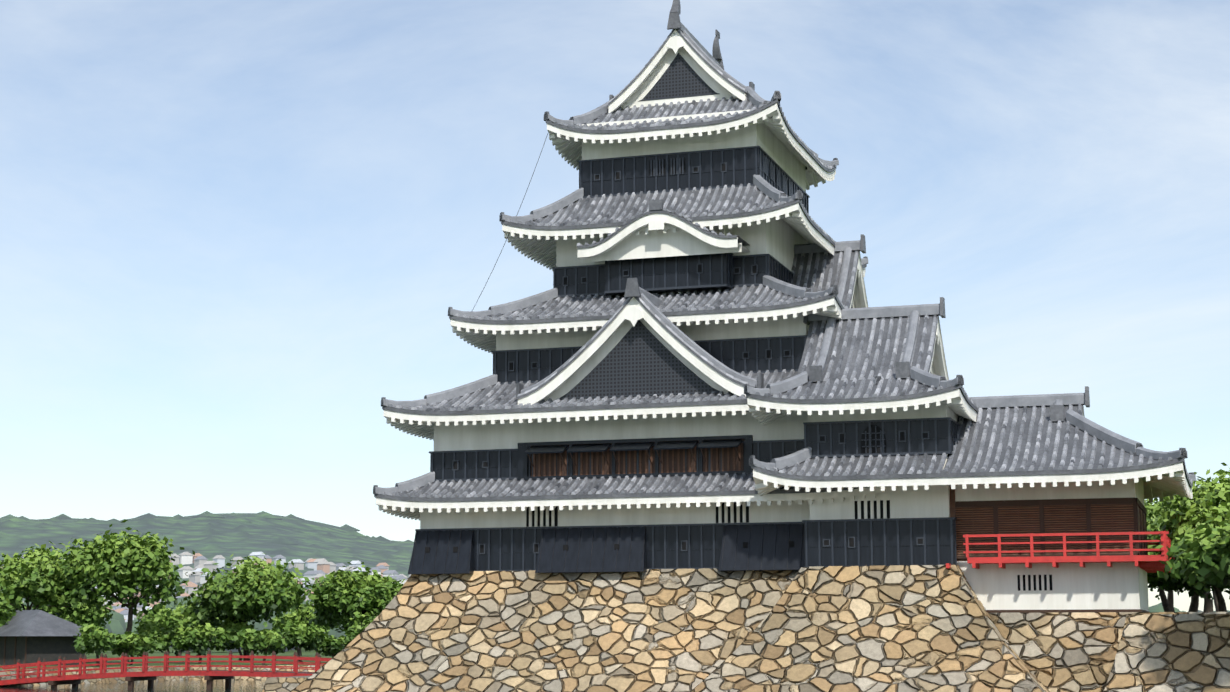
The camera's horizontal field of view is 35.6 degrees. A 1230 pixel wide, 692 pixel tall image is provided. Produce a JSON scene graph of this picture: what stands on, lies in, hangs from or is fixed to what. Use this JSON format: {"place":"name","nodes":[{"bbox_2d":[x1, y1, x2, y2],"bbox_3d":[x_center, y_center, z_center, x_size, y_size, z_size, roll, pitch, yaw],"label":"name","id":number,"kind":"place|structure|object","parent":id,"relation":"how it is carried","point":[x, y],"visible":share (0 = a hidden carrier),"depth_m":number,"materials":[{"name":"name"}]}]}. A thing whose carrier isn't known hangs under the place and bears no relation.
{"place":"outdoors","nodes":[
{"label":"outdoors","id":0,"kind":"place"},
{"bbox_2d":[0,646,331,691],"bbox_3d":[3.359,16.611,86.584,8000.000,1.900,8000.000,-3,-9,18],"label":"ground","id":1,"kind":"structure","parent":0,"point":[196,684],"depth_m":162.62,"materials":[{"name":"green plant"}]},
{"bbox_2d":[0,581,21,626],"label":"tree","id":2,"kind":"object","parent":1,"relation":"on","point":[7,611],"visible":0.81,"depth_m":176.25,"materials":[{"name":"green plant"}]},
{"bbox_2d":[0,541,84,616],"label":"tree","id":3,"kind":"object","parent":1,"relation":"on","point":[28,577],"visible":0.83,"depth_m":187.20,"materials":[{"name":"green plant"}]},
{"bbox_2d":[0,610,84,664],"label":"building","id":4,"kind":"structure","parent":1,"relation":"on","point":[29,636],"depth_m":173.24,"materials":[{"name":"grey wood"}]},
{"bbox_2d":[49,594,114,627],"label":"tree","id":5,"kind":"object","parent":1,"relation":"on","point":[87,616],"visible":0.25,"depth_m":246.49,"materials":[{"name":"green plant"}]},
{"bbox_2d":[71,621,118,665],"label":"tree","id":6,"kind":"object","parent":1,"relation":"on","point":[92,638],"visible":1,"depth_m":164.81,"materials":[{"name":"green plant"}]},
{"bbox_2d":[49,520,199,661],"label":"tree","id":7,"kind":"object","parent":1,"relation":"on","point":[124,566],"visible":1,"depth_m":185.29,"materials":[{"name":"green plant"}]},
{"bbox_2d":[103,631,166,664],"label":"tree","id":8,"kind":"object","parent":1,"relation":"on","point":[132,644],"visible":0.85,"depth_m":172.12,"materials":[{"name":"green plant"}]},
{"bbox_2d":[133,621,186,655],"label":"tree","id":9,"kind":"object","parent":1,"relation":"on","point":[166,634],"visible":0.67,"depth_m":188.71,"materials":[{"name":"green plant"}]},
{"bbox_2d":[0,650,331,688],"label":"red bridge","id":10,"kind":"structure","parent":1,"relation":"on","point":[210,675],"depth_m":144.11,"materials":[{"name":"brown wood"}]},
{"bbox_2d":[133,602,219,655],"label":"tree","id":11,"kind":"object","parent":1,"relation":"on","point":[162,617],"visible":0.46,"depth_m":250.53,"materials":[{"name":"green plant"}]},
{"bbox_2d":[171,623,229,663],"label":"tree","id":12,"kind":"object","parent":1,"relation":"on","point":[199,640],"visible":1,"depth_m":185.19,"materials":[{"name":"green plant"}]},
{"bbox_2d":[1,552,410,621],"bbox_3d":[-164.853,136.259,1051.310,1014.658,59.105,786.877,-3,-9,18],"label":"town","id":13,"kind":"object","parent":1,"relation":"on","point":[321,567],"visible":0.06,"depth_m":1160.18},
{"bbox_2d":[210,617,258,660],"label":"tree","id":14,"kind":"object","parent":1,"relation":"on","point":[233,629],"visible":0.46,"depth_m":194.47,"materials":[{"name":"green plant"}]},
{"bbox_2d":[178,553,319,660],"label":"tree","id":15,"kind":"object","parent":1,"relation":"on","point":[248,590],"visible":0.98,"depth_m":194.56,"materials":[{"name":"green plant"}]},
{"bbox_2d":[231,626,285,664],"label":"tree","id":16,"kind":"object","parent":1,"relation":"on","point":[269,641],"visible":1,"depth_m":174.20,"materials":[{"name":"green plant"}]},
{"bbox_2d":[263,601,339,655],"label":"tree","id":17,"kind":"object","parent":1,"relation":"on","point":[296,616],"visible":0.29,"depth_m":261.87,"materials":[{"name":"green plant"}]},
{"bbox_2d":[279,622,329,661],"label":"tree","id":18,"kind":"object","parent":1,"relation":"on","point":[300,635],"visible":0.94,"depth_m":179.87,"materials":[{"name":"green plant"}]},
{"bbox_2d":[315,633,346,657],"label":"tree","id":19,"kind":"object","parent":1,"relation":"on","point":[329,646],"visible":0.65,"depth_m":192.25,"materials":[{"name":"green plant"}]},
{"bbox_2d":[299,562,405,633],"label":"tree","id":20,"kind":"object","parent":1,"relation":"on","point":[347,594],"visible":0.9,"depth_m":205.45,"materials":[{"name":"green plant"}]},
{"bbox_2d":[337,611,375,644],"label":"tree","id":21,"kind":"object","parent":1,"relation":"on","point":[354,631],"visible":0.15,"depth_m":183.01,"materials":[{"name":"green plant"}]},
{"bbox_2d":[22,596,1180,651],"bbox_3d":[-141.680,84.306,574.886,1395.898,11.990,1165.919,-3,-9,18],"label":"tree belt","id":22,"kind":"object","parent":1,"relation":"on","point":[117,624],"visible":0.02,"depth_m":403.02,"materials":[{"name":"green plant"}]},
{"bbox_2d":[262,565,1229,691],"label":"stone base","id":23,"kind":"object","parent":1,"relation":"on","point":[910,628],"visible":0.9,"depth_m":74.71,"materials":[{"name":"brown stone"}]},
{"bbox_2d":[373,0,885,573],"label":"keep","id":24,"kind":"structure","parent":23,"relation":"on","point":[689,252],"depth_m":82.05,"materials":[{"name":"paint"}]},
{"bbox_2d":[471,134,547,311],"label":"cables","id":25,"kind":"object","parent":24,"relation":"attached to","point":[509,232],"visible":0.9,"depth_m":86.12,"materials":[{"name":"black plastic"}]},
{"bbox_2d":[744,297,978,566],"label":"castle turret","id":26,"kind":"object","parent":24,"relation":"attached to","point":[893,432],"depth_m":75.38,"materials":[{"name":"grey tile"}]},
{"bbox_2d":[941,386,1195,612],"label":"moon-viewing pavilion","id":27,"kind":"structure","parent":23,"relation":"on","point":[1049,493],"depth_m":73.32,"materials":[{"name":"paint"}]},
{"bbox_2d":[1147,527,1171,611],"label":"tree","id":28,"kind":"object","parent":23,"relation":"on","point":[1165,604],"depth_m":99.27,"materials":[{"name":"brown plant"}]},
{"bbox_2d":[1146,503,1177,611],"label":"tree","id":29,"kind":"object","parent":23,"relation":"on","point":[1170,598],"depth_m":129.78,"materials":[{"name":"brown plant"}]},
{"bbox_2d":[1144,497,1198,611],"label":"tree","id":30,"kind":"object","parent":23,"relation":"on","point":[1158,503],"depth_m":110.59,"materials":[{"name":"green plant"}]},
{"bbox_2d":[1145,462,1226,611],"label":"tree","id":31,"kind":"object","parent":23,"relation":"on","point":[1208,605],"visible":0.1,"depth_m":94.97,"materials":[{"name":"green plant"}]},
{"bbox_2d":[1153,472,1218,611],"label":"tree","id":32,"kind":"object","parent":23,"relation":"on","point":[1215,597],"depth_m":119.86,"materials":[{"name":"brown plant"}]},
{"bbox_2d":[1147,537,1229,611],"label":"tree","id":33,"kind":"object","parent":23,"relation":"on","point":[1154,579],"visible":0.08,"depth_m":87.63,"materials":[{"name":"green plant"}]},
{"bbox_2d":[1148,469,1229,548],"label":"tree","id":34,"kind":"object","parent":23,"relation":"on","point":[1210,491],"visible":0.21,"depth_m":87.87,"materials":[{"name":"green plant"}]},
{"bbox_2d":[1154,530,1226,611],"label":"tree","id":35,"kind":"object","parent":23,"relation":"on","point":[1221,602],"depth_m":81.72,"materials":[{"name":"brown plant"}]},
{"bbox_2d":[1151,468,1229,522],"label":"tree","id":36,"kind":"object","parent":23,"relation":"on","point":[1214,474],"depth_m":104.41,"materials":[{"name":"green plant"}]},
{"bbox_2d":[1153,501,1229,548],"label":"tree","id":37,"kind":"object","parent":23,"relation":"on","point":[1210,517],"visible":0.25,"depth_m":77.57,"materials":[{"name":"green plant"}]},
{"bbox_2d":[1156,520,1229,589],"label":"tree","id":38,"kind":"object","parent":23,"relation":"on","point":[1172,552],"visible":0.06,"depth_m":66.85,"materials":[{"name":"green plant"}]},
{"bbox_2d":[1173,511,1229,585],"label":"tree","id":39,"kind":"object","parent":23,"relation":"on","point":[1208,558],"visible":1,"depth_m":62.12,"materials":[{"name":"green plant"}]},
{"bbox_2d":[0,513,1229,619],"bbox_3d":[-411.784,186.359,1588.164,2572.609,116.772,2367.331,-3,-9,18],"label":"hills","id":40,"kind":"structure","parent":0,"point":[24,536],"depth_m":1363.83,"materials":[{"name":"green plant"}]},
{"bbox_2d":[0,511,1214,611],"bbox_3d":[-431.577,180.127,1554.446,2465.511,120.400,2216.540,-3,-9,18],"label":"hill trees","id":41,"kind":"object","parent":40,"relation":"on","point":[146,519],"visible":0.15,"depth_m":1379.79,"materials":[{"name":"green plant"}]},
{"bbox_2d":[0,0,1229,611],"label":"sky","id":42,"kind":"structure","parent":0,"point":[231,231],"materials":[{"name":"blue"}]}
]}

